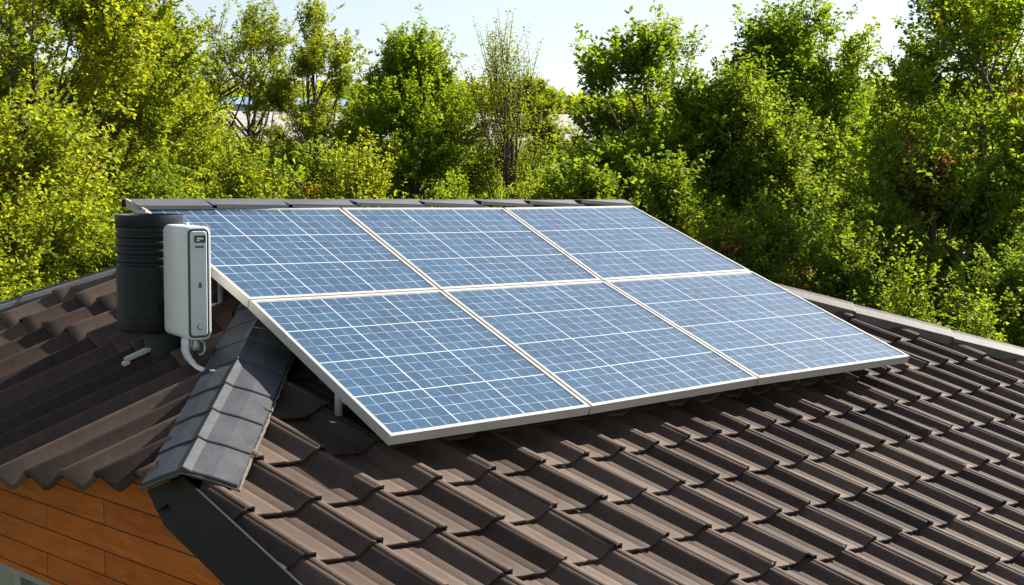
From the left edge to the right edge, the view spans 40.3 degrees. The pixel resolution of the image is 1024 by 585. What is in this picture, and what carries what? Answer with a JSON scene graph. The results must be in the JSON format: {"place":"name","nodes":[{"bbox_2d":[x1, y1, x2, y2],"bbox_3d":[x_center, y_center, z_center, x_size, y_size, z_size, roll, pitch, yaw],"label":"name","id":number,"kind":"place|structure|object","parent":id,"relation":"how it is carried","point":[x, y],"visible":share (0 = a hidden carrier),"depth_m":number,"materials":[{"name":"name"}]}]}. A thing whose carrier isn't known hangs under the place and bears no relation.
{"place":"outdoors","nodes":[
{"label":"outdoors","id":0,"kind":"place"},
{"bbox_2d":[29,111,962,139],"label":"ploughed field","id":1,"kind":"structure","parent":0,"point":[241,117],"depth_m":141.64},
{"bbox_2d":[0,0,1023,98],"label":"sky","id":2,"kind":"structure","parent":0,"point":[553,21],"materials":[{"name":"white"}]},
{"bbox_2d":[48,123,1023,235],"bbox_3d":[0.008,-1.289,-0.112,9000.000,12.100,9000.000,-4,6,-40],"label":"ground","id":3,"kind":"structure","parent":0,"point":[518,157],"depth_m":102.52,"materials":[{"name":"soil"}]},
{"bbox_2d":[0,188,66,301],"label":"shrub","id":4,"kind":"object","parent":3,"relation":"on","point":[13,291],"visible":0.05,"depth_m":11.20,"materials":[{"name":"green plant"}]},
{"bbox_2d":[0,66,127,298],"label":"broadleaf tree","id":5,"kind":"object","parent":3,"relation":"on","point":[37,185],"visible":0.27,"depth_m":11.99,"materials":[{"name":"green plant"}]},
{"bbox_2d":[0,0,244,290],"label":"broadleaf tree","id":6,"kind":"object","parent":3,"relation":"on","point":[120,66],"visible":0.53,"depth_m":17.41,"materials":[{"name":"green plant"}]},
{"bbox_2d":[66,65,247,244],"bbox_3d":[-5.731,-0.518,22.328,3.395,6.792,3.363,0,5,-5],"label":"broadleaf tree","id":7,"kind":"object","parent":3,"relation":"on","point":[209,178],"visible":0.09,"depth_m":21.76,"materials":[{"name":"green plant"}]},
{"bbox_2d":[113,146,208,213],"bbox_3d":[-4.231,0.839,16.590,2.200,5.124,2.460,-1,5,-12],"label":"shrub","id":8,"kind":"object","parent":3,"relation":"on","point":[164,188],"visible":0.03,"depth_m":16.17,"materials":[{"name":"green plant"}]},
{"bbox_2d":[136,1,224,198],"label":"broadleaf tree","id":9,"kind":"object","parent":3,"relation":"on","point":[177,18],"visible":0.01,"depth_m":28.97,"materials":[{"name":"green plant"}]},
{"bbox_2d":[189,125,295,198],"bbox_3d":[-4.503,-0.033,23.776,3.047,5.615,2.702,-1,5,-11],"label":"shrub","id":10,"kind":"object","parent":3,"relation":"on","point":[276,177],"depth_m":23.35,"materials":[{"name":"green plant"}]},
{"bbox_2d":[186,0,305,181],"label":"broadleaf tree","id":11,"kind":"object","parent":3,"relation":"on","point":[259,33],"visible":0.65,"depth_m":28.72,"materials":[{"name":"green plant"}]},
{"bbox_2d":[206,124,292,198],"bbox_3d":[-2.907,0.890,14.872,1.867,5.339,1.827,0,5,1],"label":"shrub","id":12,"kind":"object","parent":3,"relation":"on","point":[236,186],"visible":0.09,"depth_m":14.49,"materials":[{"name":"green plant"}]},
{"bbox_2d":[217,97,349,111],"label":"long shed","id":13,"kind":"structure","parent":3,"relation":"on","point":[238,101],"depth_m":177.34,"materials":[{"name":"grey"}]},
{"bbox_2d":[253,0,371,197],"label":"broadleaf tree","id":14,"kind":"object","parent":3,"relation":"on","point":[310,61],"visible":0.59,"depth_m":28.17,"materials":[{"name":"green plant"}]},
{"bbox_2d":[290,135,367,198],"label":"shrub","id":15,"kind":"object","parent":3,"relation":"on","point":[318,162],"visible":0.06,"depth_m":22.48,"materials":[{"name":"green plant"}]},
{"bbox_2d":[292,126,407,208],"bbox_3d":[-1.721,0.880,14.993,1.825,5.315,1.598,1,5,6],"label":"shrub","id":16,"kind":"object","parent":3,"relation":"on","point":[360,183],"visible":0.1,"depth_m":14.78,"materials":[{"name":"green plant"}]},
{"bbox_2d":[321,4,509,207],"bbox_3d":[-1.805,-1.312,25.802,3.625,7.883,3.562,-4,6,-40],"label":"broadleaf tree","id":17,"kind":"object","parent":3,"relation":"on","point":[417,100],"visible":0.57,"depth_m":25.06,"materials":[{"name":"green plant"}]},
{"bbox_2d":[412,168,488,207],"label":"shrub","id":18,"kind":"object","parent":3,"relation":"on","point":[459,193],"visible":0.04,"depth_m":18.90,"materials":[{"name":"green plant"}]},
{"bbox_2d":[431,1,564,207],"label":"twiggy tree","id":19,"kind":"object","parent":3,"relation":"on","point":[511,121],"visible":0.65,"depth_m":24.66,"materials":[{"name":"green plant"}]},
{"bbox_2d":[0,207,1023,584],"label":"house","id":20,"kind":"structure","parent":3,"relation":"on","point":[244,461],"depth_m":5.81,"materials":[{"name":"tile"}]},
{"bbox_2d":[0,563,49,584],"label":"window","id":21,"kind":"structure","parent":20,"relation":"in","point":[8,575],"depth_m":6.30,"materials":[{"name":"grey glass"}]},
{"bbox_2d":[114,213,182,366],"bbox_3d":[-1.670,0.022,6.444,0.309,0.764,0.307,-4,6,-40],"label":"black tank","id":22,"kind":"object","parent":20,"relation":"on","point":[140,274],"visible":0.75,"depth_m":6.30,"materials":[{"name":"plastic"}]},
{"bbox_2d":[163,222,215,371],"bbox_3d":[-1.341,0.013,6.095,0.211,0.635,0.565,-3,6,-30],"label":"inverter","id":23,"kind":"object","parent":20,"relation":"on","point":[187,285],"visible":0.98,"depth_m":6.05,"materials":[{"name":"grey plastic"}]},
{"bbox_2d":[211,283,345,422],"bbox_3d":[0.064,0.058,7.282,3.335,0.748,1.593,-4,6,-40],"label":"mounting rack","id":24,"kind":"object","parent":20,"relation":"on","point":[338,402],"visible":0.03,"depth_m":5.71,"materials":[{"name":"metal"}]},
{"bbox_2d":[147,208,438,307],"bbox_3d":[-1.079,-0.202,6.879,1.131,0.430,1.012,-4,6,-40],"label":"solar panel","id":25,"kind":"object","parent":24,"relation":"on","point":[259,253],"visible":0.88,"depth_m":6.84,"materials":[{"name":"glass"}]},
{"bbox_2d":[248,290,589,444],"bbox_3d":[-0.419,0.283,6.102,1.078,0.477,1.132,-4,6,-40],"label":"solar panel","id":26,"kind":"object","parent":24,"relation":"on","point":[391,368],"visible":1,"depth_m":6.01,"materials":[{"name":"glass"}]},
{"bbox_2d":[341,208,600,289],"bbox_3d":[-0.215,-0.246,7.574,1.164,0.418,0.981,-4,6,-40],"label":"solar panel","id":27,"kind":"object","parent":24,"relation":"on","point":[448,248],"visible":0.98,"depth_m":7.52,"materials":[{"name":"glass"}]},
{"bbox_2d":[441,281,757,413],"bbox_3d":[0.425,0.228,6.809,1.145,0.468,1.109,-4,6,-40],"label":"solar panel","id":28,"kind":"object","parent":24,"relation":"on","point":[599,346],"visible":0.99,"depth_m":6.74,"materials":[{"name":"glass"}]},
{"bbox_2d":[504,206,749,280],"bbox_3d":[0.650,-0.297,8.284,1.220,0.405,0.948,-4,6,-40],"label":"solar panel","id":29,"kind":"object","parent":24,"relation":"on","point":[602,243],"visible":0.99,"depth_m":8.25,"materials":[{"name":"glass"}]},
{"bbox_2d":[604,271,909,384],"bbox_3d":[1.332,0.161,7.590,1.320,0.451,1.067,-4,6,-40],"label":"solar panel","id":30,"kind":"object","parent":24,"relation":"on","point":[763,330],"visible":1,"depth_m":7.52,"materials":[{"name":"glass"}]},
{"bbox_2d":[121,198,632,212],"bbox_3d":[-0.570,-0.498,7.937,3.461,0.102,0.161,-4,6,-40],"label":"cap flashing","id":31,"kind":"object","parent":20,"relation":"on","point":[140,205],"visible":0.98,"depth_m":7.59,"materials":[{"name":"metal"}]},
{"bbox_2d":[5,84,1023,265],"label":"undergrowth","id":32,"kind":"object","parent":3,"relation":"on","point":[299,170],"visible":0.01,"depth_m":27.64,"materials":[{"name":"green plant"}]},
{"bbox_2d":[20,70,1023,113],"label":"wood","id":33,"kind":"object","parent":3,"relation":"on","point":[550,94],"visible":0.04,"depth_m":185.12,"materials":[{"name":"green plant"}]},
{"bbox_2d":[491,172,556,207],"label":"shrub","id":34,"kind":"object","parent":3,"relation":"on","point":[526,195],"visible":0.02,"depth_m":19.89,"materials":[{"name":"green plant"}]},
{"bbox_2d":[499,71,569,186],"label":"broadleaf tree","id":35,"kind":"object","parent":3,"relation":"on","point":[546,107],"visible":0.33,"depth_m":58.86,"materials":[{"name":"green plant"}]},
{"bbox_2d":[550,148,638,206],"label":"shrub","id":36,"kind":"object","parent":3,"relation":"on","point":[586,186],"visible":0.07,"depth_m":16.37,"materials":[{"name":"green plant"}]},
{"bbox_2d":[231,138,995,155],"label":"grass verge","id":37,"kind":"object","parent":3,"relation":"on","point":[325,145],"depth_m":119.59,"materials":[{"name":"green plant"}]},
{"bbox_2d":[522,0,778,257],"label":"maple tree","id":38,"kind":"object","parent":3,"relation":"on","point":[643,54],"visible":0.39,"depth_m":18.35,"materials":[{"name":"green plant"}]},
{"bbox_2d":[614,2,711,207],"bbox_3d":[3.049,-1.454,26.854,2.363,8.060,2.220,0,5,0],"label":"broadleaf tree","id":39,"kind":"object","parent":3,"relation":"on","point":[692,35],"visible":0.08,"depth_m":26.35,"materials":[{"name":"green plant"}]},
{"bbox_2d":[624,144,725,245],"bbox_3d":[1.792,0.880,16.100,2.026,5.172,2.149,1,5,3],"label":"shrub","id":40,"kind":"object","parent":3,"relation":"on","point":[667,194],"visible":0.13,"depth_m":15.79,"materials":[{"name":"green plant"}]},
{"bbox_2d":[667,45,843,295],"bbox_3d":[3.044,0.006,18.783,3.024,6.562,3.099,-4,6,-40],"label":"broadleaf tree","id":41,"kind":"object","parent":3,"relation":"on","point":[780,154],"visible":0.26,"depth_m":18.07,"materials":[{"name":"green plant"}]},
{"bbox_2d":[691,189,825,291],"bbox_3d":[2.635,1.189,15.521,2.401,4.685,2.451,1,5,8],"label":"shrub","id":42,"kind":"object","parent":3,"relation":"on","point":[765,242],"visible":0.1,"depth_m":15.00,"materials":[{"name":"green plant"}]},
{"bbox_2d":[690,0,891,287],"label":"broadleaf tree","id":43,"kind":"object","parent":3,"relation":"on","point":[791,40],"visible":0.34,"depth_m":19.78,"materials":[{"name":"green plant"}]},
{"bbox_2d":[792,215,926,318],"bbox_3d":[3.307,1.387,14.819,2.267,4.429,2.252,-2,5,-22],"label":"shrub","id":44,"kind":"object","parent":3,"relation":"on","point":[849,280],"visible":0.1,"depth_m":14.43,"materials":[{"name":"green plant"}]},
{"bbox_2d":[819,82,928,292],"bbox_3d":[5.803,-0.325,23.336,2.866,6.409,2.807,-4,6,-40],"label":"broadleaf tree","id":45,"kind":"object","parent":3,"relation":"on","point":[857,118],"visible":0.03,"depth_m":22.89,"materials":[{"name":"green plant"}]},
{"bbox_2d":[812,119,1023,339],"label":"broadleaf tree","id":46,"kind":"object","parent":3,"relation":"on","point":[954,184],"visible":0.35,"depth_m":15.35,"materials":[{"name":"green plant"}]},
{"bbox_2d":[863,231,973,332],"bbox_3d":[3.341,1.650,12.196,1.714,4.381,1.719,-4,6,-40],"label":"shrub","id":47,"kind":"object","parent":3,"relation":"on","point":[901,306],"visible":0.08,"depth_m":12.03,"materials":[{"name":"green plant"}]},
{"bbox_2d":[822,0,1023,317],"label":"broadleaf tree","id":48,"kind":"object","parent":3,"relation":"on","point":[985,27],"visible":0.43,"depth_m":16.53,"materials":[{"name":"green plant"}]},
{"bbox_2d":[938,267,1009,343],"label":"shrub","id":49,"kind":"object","parent":3,"relation":"on","point":[981,325],"visible":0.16,"depth_m":12.14,"materials":[{"name":"green plant"}]},
{"bbox_2d":[944,232,1023,347],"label":"shrub","id":50,"kind":"object","parent":3,"relation":"on","point":[1011,311],"visible":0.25,"depth_m":13.56,"materials":[{"name":"green plant"}]}
]}

